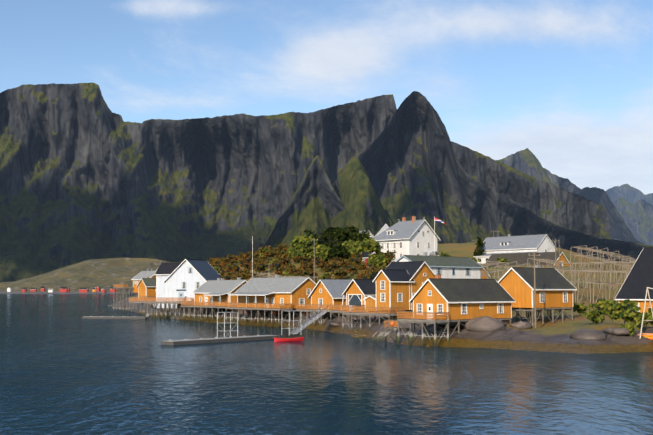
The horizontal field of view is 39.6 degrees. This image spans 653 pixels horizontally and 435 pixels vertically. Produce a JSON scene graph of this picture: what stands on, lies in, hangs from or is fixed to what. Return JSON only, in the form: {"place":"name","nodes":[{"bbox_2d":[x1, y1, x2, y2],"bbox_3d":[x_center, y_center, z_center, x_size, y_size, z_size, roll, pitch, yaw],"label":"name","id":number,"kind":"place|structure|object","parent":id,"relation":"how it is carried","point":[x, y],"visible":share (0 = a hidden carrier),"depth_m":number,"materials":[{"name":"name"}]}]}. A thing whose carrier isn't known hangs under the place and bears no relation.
{"place":"outdoors","nodes":[
{"label":"outdoors","id":0,"kind":"place"},
{"bbox_2d":[0,289,137,293],"bbox_3d":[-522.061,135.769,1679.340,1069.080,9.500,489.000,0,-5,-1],"label":"shoreline","id":1,"kind":"structure","parent":0,"point":[42,292],"depth_m":1512.46,"materials":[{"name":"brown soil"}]},
{"bbox_2d":[59,287,67,291],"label":"cabin","id":2,"kind":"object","parent":1,"relation":"on","point":[63,289],"depth_m":1547.31,"materials":[{"name":"red wood"}]},
{"bbox_2d":[79,288,88,292],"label":"cabin","id":3,"kind":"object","parent":1,"relation":"on","point":[81,290],"depth_m":1519.73,"materials":[{"name":"red wood"}]},
{"bbox_2d":[0,257,168,290],"bbox_3d":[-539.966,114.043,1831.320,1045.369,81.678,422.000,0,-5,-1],"label":"grassy hill","id":4,"kind":"structure","parent":0,"point":[106,274],"depth_m":1854.97,"materials":[{"name":"green plant"}]},
{"bbox_2d":[263,155,344,247],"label":"mountain spur","id":5,"kind":"structure","parent":0,"point":[315,204],"depth_m":2631.99,"materials":[{"name":"grey stone"}]},
{"bbox_2d":[0,82,610,281],"bbox_3d":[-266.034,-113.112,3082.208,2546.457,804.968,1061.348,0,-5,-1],"label":"mountain wall","id":6,"kind":"structure","parent":0,"point":[86,173],"depth_m":3311.66,"materials":[{"name":"grey stone"}]},
{"bbox_2d":[0,294,652,434],"bbox_3d":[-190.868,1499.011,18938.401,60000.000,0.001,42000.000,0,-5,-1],"label":"water","id":7,"kind":"structure","parent":0,"point":[66,368],"depth_m":74.80,"materials":[{"name":"blue liquid"}]},
{"bbox_2d":[82,316,148,318],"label":"floating dock","id":8,"kind":"object","parent":7,"relation":"on","point":[100,317],"visible":0.9,"depth_m":237.36,"materials":[{"name":"concrete"}]},
{"bbox_2d":[161,335,277,344],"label":"floating dock","id":9,"kind":"object","parent":7,"relation":"on","point":[212,340],"visible":0.96,"depth_m":132.84,"materials":[{"name":"wood"}]},
{"bbox_2d":[217,312,237,337],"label":"dock frame","id":10,"kind":"object","parent":9,"relation":"on","point":[224,322],"visible":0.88,"depth_m":138.56,"materials":[{"name":"metal"}]},
{"bbox_2d":[274,337,303,341],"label":"boat","id":11,"kind":"object","parent":7,"relation":"on","point":[298,339],"visible":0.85,"depth_m":134.12,"materials":[{"name":"red plastic"}]},
{"bbox_2d":[281,310,300,334],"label":"dock frame","id":12,"kind":"object","parent":7,"relation":"on","point":[293,320],"visible":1,"depth_m":148.19,"materials":[{"name":"metal"}]},
{"bbox_2d":[290,306,327,333],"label":"gangway","id":13,"kind":"object","parent":12,"relation":"attached to","point":[311,320],"visible":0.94,"depth_m":156.83,"materials":[{"name":"metal"}]},
{"bbox_2d":[0,0,652,194],"label":"sky","id":14,"kind":"structure","parent":0,"point":[569,83],"materials":[{"name":"blue"}]},
{"bbox_2d":[331,157,392,235],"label":"mountain spur","id":15,"kind":"structure","parent":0,"point":[351,184],"depth_m":2597.41,"materials":[{"name":"green plant"}]},
{"bbox_2d":[107,242,652,353],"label":"rocky shore ground","id":16,"kind":"structure","parent":0,"point":[548,335],"depth_m":141.20,"materials":[{"name":"brown stone"}]},
{"bbox_2d":[113,288,136,312],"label":"pier stilts","id":17,"kind":"object","parent":16,"relation":"on","point":[121,301],"visible":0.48,"depth_m":297.62,"materials":[{"name":"grey wood"}]},
{"bbox_2d":[113,284,133,287],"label":"knoll deck","id":18,"kind":"structure","parent":17,"relation":"on","point":[119,285],"depth_m":297.66,"materials":[{"name":"orange wood"}]},
{"bbox_2d":[131,269,155,292],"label":"house","id":19,"kind":"structure","parent":16,"relation":"on","point":[142,274],"depth_m":295.66,"materials":[{"name":"grey stone"}]},
{"bbox_2d":[137,277,155,298],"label":"cabin","id":20,"kind":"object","parent":16,"relation":"on","point":[146,286],"visible":0.44,"depth_m":263.86,"materials":[{"name":"wood"}]},
{"bbox_2d":[140,296,155,300],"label":"deck railing","id":21,"kind":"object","parent":16,"relation":"on","point":[150,299],"visible":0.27,"depth_m":259.88,"materials":[{"name":"orange wood"}]},
{"bbox_2d":[140,303,162,315],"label":"pier stilts","id":22,"kind":"object","parent":16,"relation":"on","point":[144,309],"visible":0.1,"depth_m":260.57,"materials":[{"name":"grey wood"}]},
{"bbox_2d":[129,297,193,302],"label":"wooden deck","id":23,"kind":"structure","parent":16,"relation":"on","point":[141,301],"depth_m":231.77,"materials":[{"name":"orange wood"}]},
{"bbox_2d":[155,262,181,307],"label":"house","id":24,"kind":"structure","parent":16,"relation":"on","point":[164,271],"depth_m":247.93,"materials":[{"name":"white wood"}]},
{"bbox_2d":[147,301,203,319],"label":"pier stilts","id":25,"kind":"object","parent":16,"relation":"on","point":[173,309],"visible":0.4,"depth_m":233.67,"materials":[{"name":"grey wood"}]},
{"bbox_2d":[146,299,159,316],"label":"gangway","id":26,"kind":"object","parent":25,"relation":"attached to","point":[154,306],"visible":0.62,"depth_m":238.77,"materials":[{"name":"metal"}]},
{"bbox_2d":[163,259,220,300],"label":"white house","id":27,"kind":"structure","parent":25,"relation":"on","point":[187,277],"depth_m":235.41,"materials":[{"name":"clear wood"}]},
{"bbox_2d":[183,307,228,321],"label":"pier stilts","id":28,"kind":"object","parent":16,"relation":"on","point":[198,313],"visible":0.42,"depth_m":217.24,"materials":[{"name":"wood"}]},
{"bbox_2d":[181,301,225,307],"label":"deck railing","id":29,"kind":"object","parent":28,"relation":"on","point":[212,304],"depth_m":213.13,"materials":[{"name":"orange wood"}]},
{"bbox_2d":[192,277,246,305],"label":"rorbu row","id":30,"kind":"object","parent":28,"relation":"on","point":[219,289],"visible":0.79,"depth_m":217.11,"materials":[{"name":"grey stone"}]},
{"bbox_2d":[252,236,252,275],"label":"flagpole","id":31,"kind":"object","parent":16,"relation":"on","point":[252,255],"visible":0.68,"depth_m":238.32,"materials":[{"name":"metal"}]},
{"bbox_2d":[226,307,308,326],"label":"pier stilts","id":32,"kind":"object","parent":16,"relation":"on","point":[244,318],"visible":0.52,"depth_m":193.11,"materials":[{"name":"wood"}]},
{"bbox_2d":[225,302,292,310],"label":"deck railing","id":33,"kind":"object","parent":32,"relation":"on","point":[273,306],"depth_m":190.61,"materials":[{"name":"orange wood"}]},
{"bbox_2d":[228,275,315,308],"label":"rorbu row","id":34,"kind":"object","parent":33,"relation":"on","point":[277,289],"visible":0.73,"depth_m":193.11,"materials":[{"name":"grey stone"}]},
{"bbox_2d":[250,272,317,283],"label":"fish rack","id":35,"kind":"object","parent":16,"relation":"on","point":[274,275],"visible":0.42,"depth_m":229.20,"materials":[{"name":"brown wood"}]},
{"bbox_2d":[183,296,393,337],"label":"harbour clutter","id":36,"kind":"object","parent":16,"relation":"on","point":[304,313],"visible":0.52,"depth_m":186.93,"materials":[{"name":"plastic"}]},
{"bbox_2d":[207,243,395,282],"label":"shrubs","id":37,"kind":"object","parent":16,"relation":"on","point":[353,263],"depth_m":252.35,"materials":[{"name":"brown plant"}]},
{"bbox_2d":[314,238,317,280],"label":"pole","id":38,"kind":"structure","parent":16,"relation":"on","point":[314,258],"depth_m":230.39,"materials":[{"name":"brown wood"}]},
{"bbox_2d":[266,231,558,264],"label":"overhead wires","id":39,"kind":"object","parent":38,"relation":"attached to","point":[375,243],"visible":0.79,"depth_m":238.62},
{"bbox_2d":[300,309,337,325],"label":"pier stilts","id":40,"kind":"object","parent":16,"relation":"on","point":[312,315],"visible":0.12,"depth_m":179.40,"materials":[{"name":"grey wood"}]},
{"bbox_2d":[296,304,332,311],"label":"deck railing","id":41,"kind":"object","parent":40,"relation":"on","point":[310,308],"depth_m":178.10,"materials":[{"name":"orange wood"}]},
{"bbox_2d":[308,279,351,309],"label":"cabin","id":42,"kind":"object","parent":41,"relation":"on","point":[327,291],"depth_m":180.68,"materials":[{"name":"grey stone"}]},
{"bbox_2d":[303,224,371,261],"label":"trees by hotel","id":43,"kind":"object","parent":16,"relation":"on","point":[332,235],"visible":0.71,"depth_m":272.36,"materials":[{"name":"green plant"}]},
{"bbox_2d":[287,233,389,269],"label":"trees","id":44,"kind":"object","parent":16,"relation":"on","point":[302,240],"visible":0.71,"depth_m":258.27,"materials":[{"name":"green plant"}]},
{"bbox_2d":[330,312,355,320],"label":"pier stilts","id":45,"kind":"object","parent":16,"relation":"on","point":[338,318],"visible":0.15,"depth_m":171.05,"materials":[{"name":"grey wood"}]},
{"bbox_2d":[330,305,364,312],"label":"deck railing","id":46,"kind":"object","parent":45,"relation":"on","point":[336,309],"visible":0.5,"depth_m":171.23,"materials":[{"name":"orange wood"}]},
{"bbox_2d":[342,279,375,306],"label":"cabin","id":47,"kind":"object","parent":16,"relation":"on","point":[356,291],"visible":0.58,"depth_m":172.22,"materials":[{"name":"orange wood"}]},
{"bbox_2d":[342,313,393,331],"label":"pier stilts","id":48,"kind":"object","parent":16,"relation":"on","point":[357,320],"visible":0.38,"depth_m":157.40,"materials":[{"name":"grey wood"}]},
{"bbox_2d":[342,306,404,315],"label":"wooden deck","id":49,"kind":"structure","parent":48,"relation":"on","point":[365,311],"depth_m":153.31,"materials":[{"name":"orange wood"}]},
{"bbox_2d":[363,295,390,310],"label":"shed","id":50,"kind":"structure","parent":49,"relation":"on","point":[370,300],"depth_m":166.22,"materials":[{"name":"orange wood"}]},
{"bbox_2d":[361,252,374,267],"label":"house","id":51,"kind":"structure","parent":16,"relation":"on","point":[365,255],"depth_m":249.92,"materials":[{"name":"clear wood"}]},
{"bbox_2d":[137,304,652,350],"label":"shore boulders","id":52,"kind":"object","parent":16,"relation":"on","point":[484,324],"visible":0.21,"depth_m":124.26,"materials":[{"name":"grey stone"}]},
{"bbox_2d":[385,330,409,343],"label":"support stilts","id":53,"kind":"object","parent":16,"relation":"on","point":[396,341],"visible":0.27,"depth_m":129.42,"materials":[{"name":"grey wood"}]},
{"bbox_2d":[374,216,440,260],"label":"house","id":54,"kind":"structure","parent":16,"relation":"on","point":[413,236],"depth_m":265.69,"materials":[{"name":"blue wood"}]},
{"bbox_2d":[386,261,434,309],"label":"yellow house","id":55,"kind":"structure","parent":16,"relation":"on","point":[420,272],"depth_m":160.75,"materials":[{"name":"clear wood"}]},
{"bbox_2d":[373,269,414,309],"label":"cabin","id":56,"kind":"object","parent":55,"relation":"attached to","point":[392,287],"depth_m":156.97,"materials":[{"name":"orange wood"}]},
{"bbox_2d":[398,320,448,346],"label":"support stilts","id":57,"kind":"object","parent":16,"relation":"on","point":[422,335],"visible":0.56,"depth_m":124.88,"materials":[{"name":"grey wood"}]},
{"bbox_2d":[397,311,449,322],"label":"deck railing","id":58,"kind":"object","parent":57,"relation":"on","point":[405,314],"visible":1,"depth_m":123.95,"materials":[{"name":"orange wood"}]},
{"bbox_2d":[213,240,652,335],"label":"green bushes","id":59,"kind":"object","parent":16,"relation":"on","point":[624,310],"visible":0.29,"depth_m":122.19,"materials":[{"name":"green plant"}]},
{"bbox_2d":[434,217,434,246],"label":"flagpole","id":60,"kind":"object","parent":16,"relation":"on","point":[434,231],"visible":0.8,"depth_m":265.37,"materials":[{"name":"white metal"}]},
{"bbox_2d":[395,252,482,278],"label":"white long house","id":61,"kind":"structure","parent":16,"relation":"on","point":[453,267],"depth_m":180.46,"materials":[{"name":"tile"}]},
{"bbox_2d":[409,275,515,319],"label":"cabin","id":62,"kind":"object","parent":16,"relation":"on","point":[465,298],"visible":0.83,"depth_m":128.16,"materials":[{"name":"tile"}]},
{"bbox_2d":[414,318,510,338],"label":"support stilts","id":63,"kind":"object","parent":16,"relation":"on","point":[457,321],"visible":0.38,"depth_m":127.37,"materials":[{"name":"grey wood"}]},
{"bbox_2d":[473,236,485,259],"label":"hill conifers","id":64,"kind":"object","parent":16,"relation":"on","point":[479,249],"depth_m":298.84,"materials":[{"name":"green plant"}]},
{"bbox_2d":[481,268,489,278],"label":"cabin","id":65,"kind":"object","parent":16,"relation":"on","point":[484,276],"visible":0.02,"depth_m":215.91,"materials":[{"name":"orange wood"}]},
{"bbox_2d":[481,261,508,278],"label":"fish rack","id":66,"kind":"object","parent":16,"relation":"on","point":[487,267],"visible":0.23,"depth_m":205.93,"materials":[{"name":"brown wood"}]},
{"bbox_2d":[473,234,554,263],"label":"white house","id":67,"kind":"structure","parent":16,"relation":"on","point":[508,244],"depth_m":292.86,"materials":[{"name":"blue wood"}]},
{"bbox_2d":[484,252,569,266],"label":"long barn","id":68,"kind":"structure","parent":16,"relation":"on","point":[520,258],"depth_m":270.96,"materials":[{"name":"brown tile"}]},
{"bbox_2d":[528,252,539,327],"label":"pole","id":69,"kind":"object","parent":16,"relation":"on","point":[534,255],"visible":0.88,"depth_m":129.35,"materials":[{"name":"brown wood"}]},
{"bbox_2d":[508,307,572,325],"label":"support stilts","id":70,"kind":"object","parent":16,"relation":"on","point":[550,309],"visible":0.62,"depth_m":138.76,"materials":[{"name":"wood"}]},
{"bbox_2d":[498,266,576,307],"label":"cabin","id":71,"kind":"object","parent":70,"relation":"on","point":[555,287],"visible":0.88,"depth_m":138.54,"materials":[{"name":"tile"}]},
{"bbox_2d":[551,239,558,268],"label":"utility pole","id":72,"kind":"object","parent":16,"relation":"on","point":[555,253],"visible":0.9,"depth_m":204.02,"materials":[{"name":"brown wood"}]},
{"bbox_2d":[494,261,629,302],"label":"fish rack","id":73,"kind":"object","parent":16,"relation":"on","point":[594,271],"visible":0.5,"depth_m":172.53,"materials":[{"name":"brown wood"}]},
{"bbox_2d":[527,258,634,288],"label":"fish rack","id":74,"kind":"object","parent":16,"relation":"on","point":[588,263],"visible":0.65,"depth_m":204.79,"materials":[{"name":"brown wood"}]},
{"bbox_2d":[570,245,636,278],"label":"fish rack","id":75,"kind":"object","parent":16,"relation":"on","point":[600,252],"visible":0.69,"depth_m":240.41,"materials":[{"name":"brown wood"}]},
{"bbox_2d":[615,247,652,312],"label":"cabin","id":76,"kind":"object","parent":16,"relation":"on","point":[638,281],"depth_m":140.55,"materials":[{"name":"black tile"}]},
{"bbox_2d":[637,333,652,339],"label":"boat","id":77,"kind":"object","parent":16,"relation":"on","point":[649,336],"visible":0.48,"depth_m":115.77,"materials":[{"name":"orange plastic"}]},
{"bbox_2d":[639,287,652,338],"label":"swing frame","id":78,"kind":"object","parent":16,"relation":"on","point":[647,290],"visible":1,"depth_m":116.23,"materials":[{"name":"white wood"}]},
{"bbox_2d":[384,320,409,330],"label":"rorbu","id":79,"kind":"structure","parent":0,"point":[395,327],"depth_m":129.03,"materials":[{"name":"orange wood"}]},
{"bbox_2d":[373,321,392,343],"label":"gangway","id":80,"kind":"object","parent":79,"relation":"attached to","point":[379,336],"visible":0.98,"depth_m":127.71,"materials":[{"name":"grey wood"}]},
{"bbox_2d":[258,91,652,264],"bbox_3d":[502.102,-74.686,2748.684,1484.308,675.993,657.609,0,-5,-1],"label":"mountain peak","id":81,"kind":"structure","parent":0,"point":[409,161],"depth_m":2942.12,"materials":[{"name":"grey stone"}]},
{"bbox_2d":[496,148,644,244],"bbox_3d":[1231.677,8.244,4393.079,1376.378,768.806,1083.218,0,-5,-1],"label":"mountain","id":82,"kind":"structure","parent":0,"point":[526,161],"depth_m":4651.11,"materials":[{"name":"grey stone"}]},
{"bbox_2d":[605,184,652,205],"bbox_3d":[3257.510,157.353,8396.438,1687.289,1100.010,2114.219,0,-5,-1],"label":"mountain","id":83,"kind":"structure","parent":0,"point":[628,193],"depth_m":9035.59,"materials":[{"name":"grey stone"}]},
{"bbox_2d":[612,197,652,245],"bbox_3d":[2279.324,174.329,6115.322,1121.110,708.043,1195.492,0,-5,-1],"label":"mountain","id":84,"kind":"structure","parent":0,"point":[637,216],"depth_m":6336.77,"materials":[{"name":"grey stone"}]}
]}

